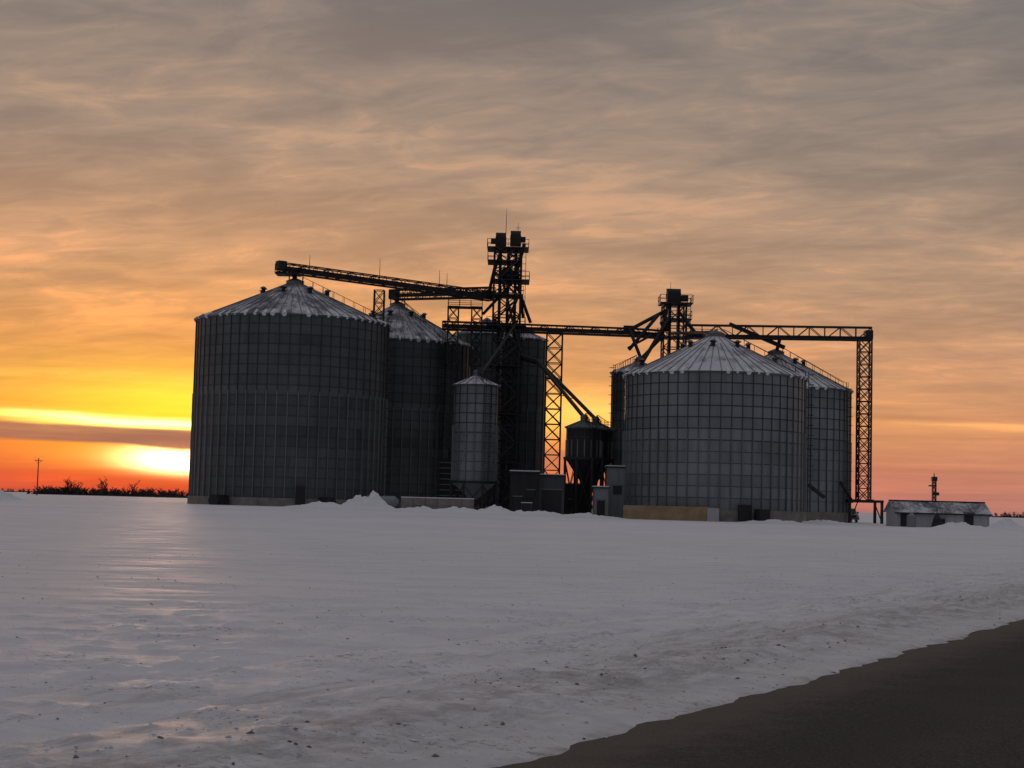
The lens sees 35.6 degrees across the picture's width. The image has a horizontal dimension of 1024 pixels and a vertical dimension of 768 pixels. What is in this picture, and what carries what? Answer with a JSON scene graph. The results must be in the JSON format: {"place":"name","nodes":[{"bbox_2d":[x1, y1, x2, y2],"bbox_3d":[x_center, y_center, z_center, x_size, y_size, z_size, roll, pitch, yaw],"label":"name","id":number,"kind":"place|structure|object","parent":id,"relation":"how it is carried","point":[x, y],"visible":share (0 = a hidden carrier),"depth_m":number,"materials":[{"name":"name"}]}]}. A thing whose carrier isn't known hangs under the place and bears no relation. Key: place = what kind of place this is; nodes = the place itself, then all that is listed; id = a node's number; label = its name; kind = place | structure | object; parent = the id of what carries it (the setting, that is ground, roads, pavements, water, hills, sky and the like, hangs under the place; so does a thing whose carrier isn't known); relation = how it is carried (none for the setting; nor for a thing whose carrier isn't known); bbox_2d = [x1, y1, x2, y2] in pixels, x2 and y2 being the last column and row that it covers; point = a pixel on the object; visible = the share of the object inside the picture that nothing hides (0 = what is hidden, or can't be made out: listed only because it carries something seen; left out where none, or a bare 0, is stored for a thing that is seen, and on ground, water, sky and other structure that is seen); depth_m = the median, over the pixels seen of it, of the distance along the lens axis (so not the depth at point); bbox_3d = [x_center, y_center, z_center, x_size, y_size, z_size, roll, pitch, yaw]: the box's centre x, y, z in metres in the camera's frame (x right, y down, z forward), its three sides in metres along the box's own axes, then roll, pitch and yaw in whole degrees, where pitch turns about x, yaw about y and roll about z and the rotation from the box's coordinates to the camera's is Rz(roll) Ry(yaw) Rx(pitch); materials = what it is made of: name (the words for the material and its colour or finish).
{"place":"outdoors","nodes":[
{"label":"outdoors","id":0,"kind":"place"},
{"bbox_2d":[0,492,1023,767],"bbox_3d":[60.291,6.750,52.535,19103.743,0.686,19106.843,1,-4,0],"label":"snowy ground","id":1,"kind":"structure","parent":0,"point":[532,604],"depth_m":20.58,"materials":[{"name":"white snow"}]},
{"bbox_2d":[0,490,22,499],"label":"snow pile","id":2,"kind":"object","parent":1,"relation":"on","point":[6,496],"visible":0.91,"depth_m":176.60,"materials":[{"name":"white snow"}]},
{"bbox_2d":[2,488,35,491],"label":"distant trees","id":3,"kind":"object","parent":1,"relation":"on","point":[23,490],"visible":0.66,"depth_m":1492.72,"materials":[{"name":"black plant"}]},
{"bbox_2d":[34,458,41,494],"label":"utility pole","id":4,"kind":"object","parent":1,"relation":"on","point":[38,460],"visible":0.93,"depth_m":399.08,"materials":[{"name":"brown wood"}]},
{"bbox_2d":[60,476,140,495],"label":"distant trees","id":5,"kind":"object","parent":1,"relation":"on","point":[92,491],"visible":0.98,"depth_m":590.03,"materials":[{"name":"black plant"}]},
{"bbox_2d":[27,484,187,497],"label":"distant trees","id":6,"kind":"object","parent":1,"relation":"on","point":[98,492],"visible":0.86,"depth_m":590.39,"materials":[{"name":"black plant"}]},
{"bbox_2d":[187,278,392,505],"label":"grain bin","id":7,"kind":"object","parent":1,"relation":"on","point":[290,398],"visible":0.98,"depth_m":189.95,"materials":[{"name":"metal"}]},
{"bbox_2d":[373,289,384,320],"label":"conveyor support tower","id":8,"kind":"structure","parent":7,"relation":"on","point":[380,306],"depth_m":212.34,"materials":[{"name":"metal"}]},
{"bbox_2d":[275,260,495,301],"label":"conveyor bridge","id":9,"kind":"structure","parent":7,"relation":"on","point":[283,268],"depth_m":207.20,"materials":[{"name":"metal"}]},
{"bbox_2d":[278,501,339,507],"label":"snow pile","id":10,"kind":"object","parent":1,"relation":"on","point":[318,504],"visible":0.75,"depth_m":176.66,"materials":[{"name":"white snow"}]},
{"bbox_2d":[333,490,399,510],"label":"snow pile","id":11,"kind":"object","parent":1,"relation":"on","point":[374,500],"visible":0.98,"depth_m":170.38,"materials":[{"name":"white snow"}]},
{"bbox_2d":[367,493,398,506],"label":"propane tank","id":12,"kind":"object","parent":1,"relation":"on","point":[392,501],"visible":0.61,"depth_m":180.08,"materials":[{"name":"metal"}]},
{"bbox_2d":[397,506,431,511],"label":"snow pile","id":13,"kind":"object","parent":1,"relation":"on","point":[422,508],"visible":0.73,"depth_m":171.96,"materials":[{"name":"white snow"}]},
{"bbox_2d":[368,300,473,507],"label":"grain bin","id":14,"kind":"object","parent":1,"relation":"on","point":[418,405],"visible":0.3,"depth_m":215.65,"materials":[{"name":"metal"}]},
{"bbox_2d":[388,286,495,303],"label":"conveyor bridge","id":15,"kind":"structure","parent":14,"relation":"on","point":[395,295],"depth_m":223.83,"materials":[{"name":"metal"}]},
{"bbox_2d":[401,497,473,508],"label":"concrete block wall","id":16,"kind":"structure","parent":1,"relation":"on","point":[436,502],"depth_m":175.14,"materials":[{"name":"grey concrete"}]},
{"bbox_2d":[436,449,461,498],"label":"staircase","id":17,"kind":"structure","parent":1,"relation":"on","point":[443,474],"depth_m":203.99,"materials":[{"name":"metal"}]},
{"bbox_2d":[420,506,501,514],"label":"snow pile","id":18,"kind":"object","parent":1,"relation":"on","point":[453,509],"visible":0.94,"depth_m":170.90,"materials":[{"name":"white snow"}]},
{"bbox_2d":[449,368,500,508],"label":"hopper bottom bin","id":19,"kind":"object","parent":1,"relation":"on","point":[474,457],"visible":0.96,"depth_m":192.86,"materials":[{"name":"metal"}]},
{"bbox_2d":[454,318,510,509],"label":"tower","id":20,"kind":"structure","parent":1,"relation":"on","point":[486,343],"depth_m":235.30,"materials":[{"name":"metal"}]},
{"bbox_2d":[478,504,523,514],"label":"snow pile","id":21,"kind":"object","parent":1,"relation":"on","point":[494,509],"visible":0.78,"depth_m":174.71,"materials":[{"name":"white snow"}]},
{"bbox_2d":[482,214,531,509],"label":"bucket elevator tower","id":22,"kind":"structure","parent":1,"relation":"on","point":[508,276],"depth_m":214.50,"materials":[{"name":"metal"}]},
{"bbox_2d":[517,354,594,416],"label":"grain spouts","id":23,"kind":"object","parent":22,"relation":"attached to","point":[558,383],"visible":0.91,"depth_m":205.02,"materials":[{"name":"metal"}]},
{"bbox_2d":[0,541,1023,767],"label":"snow clods","id":24,"kind":"object","parent":1,"relation":"on","point":[309,746],"visible":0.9,"depth_m":14.18,"materials":[{"name":"white snow"}]},
{"bbox_2d":[497,326,548,505],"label":"tall wet bin","id":25,"kind":"object","parent":1,"relation":"on","point":[531,413],"visible":0.46,"depth_m":221.71,"materials":[{"name":"metal"}]},
{"bbox_2d":[509,470,540,511],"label":"dryer control shed","id":26,"kind":"structure","parent":1,"relation":"on","point":[524,485],"depth_m":185.58,"materials":[{"name":"metal"}]},
{"bbox_2d":[521,502,531,511],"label":"electrical cabinet","id":27,"kind":"object","parent":1,"relation":"on","point":[526,506],"visible":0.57,"depth_m":182.11,"materials":[{"name":"metal"}]},
{"bbox_2d":[442,298,659,448],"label":"conveyor bridge","id":28,"kind":"structure","parent":1,"relation":"on","point":[456,326],"depth_m":215.54,"materials":[{"name":"black metal"}]},
{"bbox_2d":[515,510,587,517],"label":"snow pile","id":29,"kind":"object","parent":1,"relation":"on","point":[538,513],"visible":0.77,"depth_m":176.45,"materials":[{"name":"white snow"}]},
{"bbox_2d":[538,474,565,513],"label":"equipment shed","id":30,"kind":"structure","parent":1,"relation":"on","point":[551,492],"depth_m":186.96,"materials":[{"name":"metal"}]},
{"bbox_2d":[565,483,584,513],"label":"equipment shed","id":31,"kind":"structure","parent":1,"relation":"on","point":[569,509],"depth_m":202.43,"materials":[{"name":"metal"}]},
{"bbox_2d":[563,413,603,513],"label":"hopper bottom bin","id":32,"kind":"object","parent":1,"relation":"on","point":[583,450],"visible":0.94,"depth_m":192.39,"materials":[{"name":"metal"}]},
{"bbox_2d":[562,512,624,518],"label":"snow pile","id":33,"kind":"object","parent":1,"relation":"on","point":[589,515],"visible":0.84,"depth_m":177.56,"materials":[{"name":"white snow"}]},
{"bbox_2d":[577,415,614,512],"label":"hopper bottom bin","id":34,"kind":"object","parent":1,"relation":"on","point":[607,443],"visible":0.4,"depth_m":198.14,"materials":[{"name":"metal"}]},
{"bbox_2d":[591,486,609,515],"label":"metal shed","id":35,"kind":"structure","parent":1,"relation":"on","point":[600,501],"depth_m":184.01,"materials":[{"name":"metal"}]},
{"bbox_2d":[603,465,625,517],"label":"metal shed","id":36,"kind":"structure","parent":1,"relation":"on","point":[615,478],"depth_m":187.60,"materials":[{"name":"metal"}]},
{"bbox_2d":[609,355,646,464],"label":"tall wet bin","id":37,"kind":"object","parent":1,"relation":"on","point":[617,402],"visible":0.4,"depth_m":210.27,"materials":[{"name":"metal"}]},
{"bbox_2d":[627,286,712,361],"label":"bucket elevator tower","id":38,"kind":"structure","parent":1,"relation":"on","point":[676,299],"depth_m":215.63,"materials":[{"name":"metal"}]},
{"bbox_2d":[622,329,825,522],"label":"grain bin","id":39,"kind":"object","parent":1,"relation":"on","point":[714,425],"visible":0.94,"depth_m":180.81,"materials":[{"name":"metal"}]},
{"bbox_2d":[742,519,807,523],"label":"snow pile","id":40,"kind":"object","parent":1,"relation":"on","point":[776,521],"visible":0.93,"depth_m":174.35,"materials":[{"name":"white snow"}]},
{"bbox_2d":[686,322,872,349],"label":"conveyor bridge","id":41,"kind":"structure","parent":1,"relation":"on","point":[769,339],"depth_m":213.52,"materials":[{"name":"black metal"}]},
{"bbox_2d":[765,349,853,522],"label":"grain bin","id":42,"kind":"object","parent":1,"relation":"on","point":[830,458],"visible":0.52,"depth_m":207.08,"materials":[{"name":"metal"}]},
{"bbox_2d":[802,520,859,524],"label":"snow pile","id":43,"kind":"object","parent":1,"relation":"on","point":[821,522],"visible":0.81,"depth_m":182.35,"materials":[{"name":"white snow"}]},
{"bbox_2d":[851,508,858,522],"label":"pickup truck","id":44,"kind":"object","parent":1,"relation":"on","point":[855,516],"visible":0.28,"depth_m":216.41,"materials":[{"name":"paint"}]},
{"bbox_2d":[907,513,915,526],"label":"feed tank","id":45,"kind":"object","parent":1,"relation":"on","point":[911,519],"visible":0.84,"depth_m":169.56,"materials":[{"name":"metal"}]},
{"bbox_2d":[928,473,938,500],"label":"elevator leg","id":46,"kind":"object","parent":1,"relation":"on","point":[935,492],"visible":0.55,"depth_m":299.21,"materials":[{"name":"metal"}]},
{"bbox_2d":[931,509,941,526],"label":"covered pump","id":47,"kind":"object","parent":1,"relation":"on","point":[936,521],"visible":0.82,"depth_m":170.62,"materials":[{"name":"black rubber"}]},
{"bbox_2d":[883,500,992,526],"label":"farm shed","id":48,"kind":"structure","parent":1,"relation":"on","point":[924,512],"depth_m":173.90,"materials":[{"name":"metal"}]},
{"bbox_2d":[928,522,990,528],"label":"snow pile","id":49,"kind":"object","parent":1,"relation":"on","point":[962,525],"visible":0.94,"depth_m":167.84,"materials":[{"name":"white snow"}]},
{"bbox_2d":[986,518,1023,529],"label":"snow pile","id":50,"kind":"object","parent":1,"relation":"on","point":[1006,524],"visible":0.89,"depth_m":168.57,"materials":[{"name":"white snow"}]},
{"bbox_2d":[989,511,1023,517],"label":"distant trees","id":51,"kind":"object","parent":1,"relation":"on","point":[1013,516],"visible":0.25,"depth_m":1489.60,"materials":[{"name":"brown plant"}]},
{"bbox_2d":[0,0,1023,515],"label":"sky","id":52,"kind":"structure","parent":0,"point":[763,162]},
{"bbox_2d":[543,332,562,473],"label":"conveyor support tower","id":53,"kind":"structure","parent":0,"point":[548,348],"depth_m":214.15,"materials":[{"name":"black metal"}]},
{"bbox_2d":[494,619,1023,767],"bbox_3d":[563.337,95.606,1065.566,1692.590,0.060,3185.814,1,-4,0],"label":"asphalt road","id":54,"kind":"structure","parent":0,"point":[955,704],"depth_m":11.91,"materials":[{"name":"grey asphalt"}]},
{"bbox_2d":[839,339,883,523],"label":"conveyor support tower","id":55,"kind":"structure","parent":0,"point":[856,500],"depth_m":210.44,"materials":[{"name":"black metal"}]}
]}

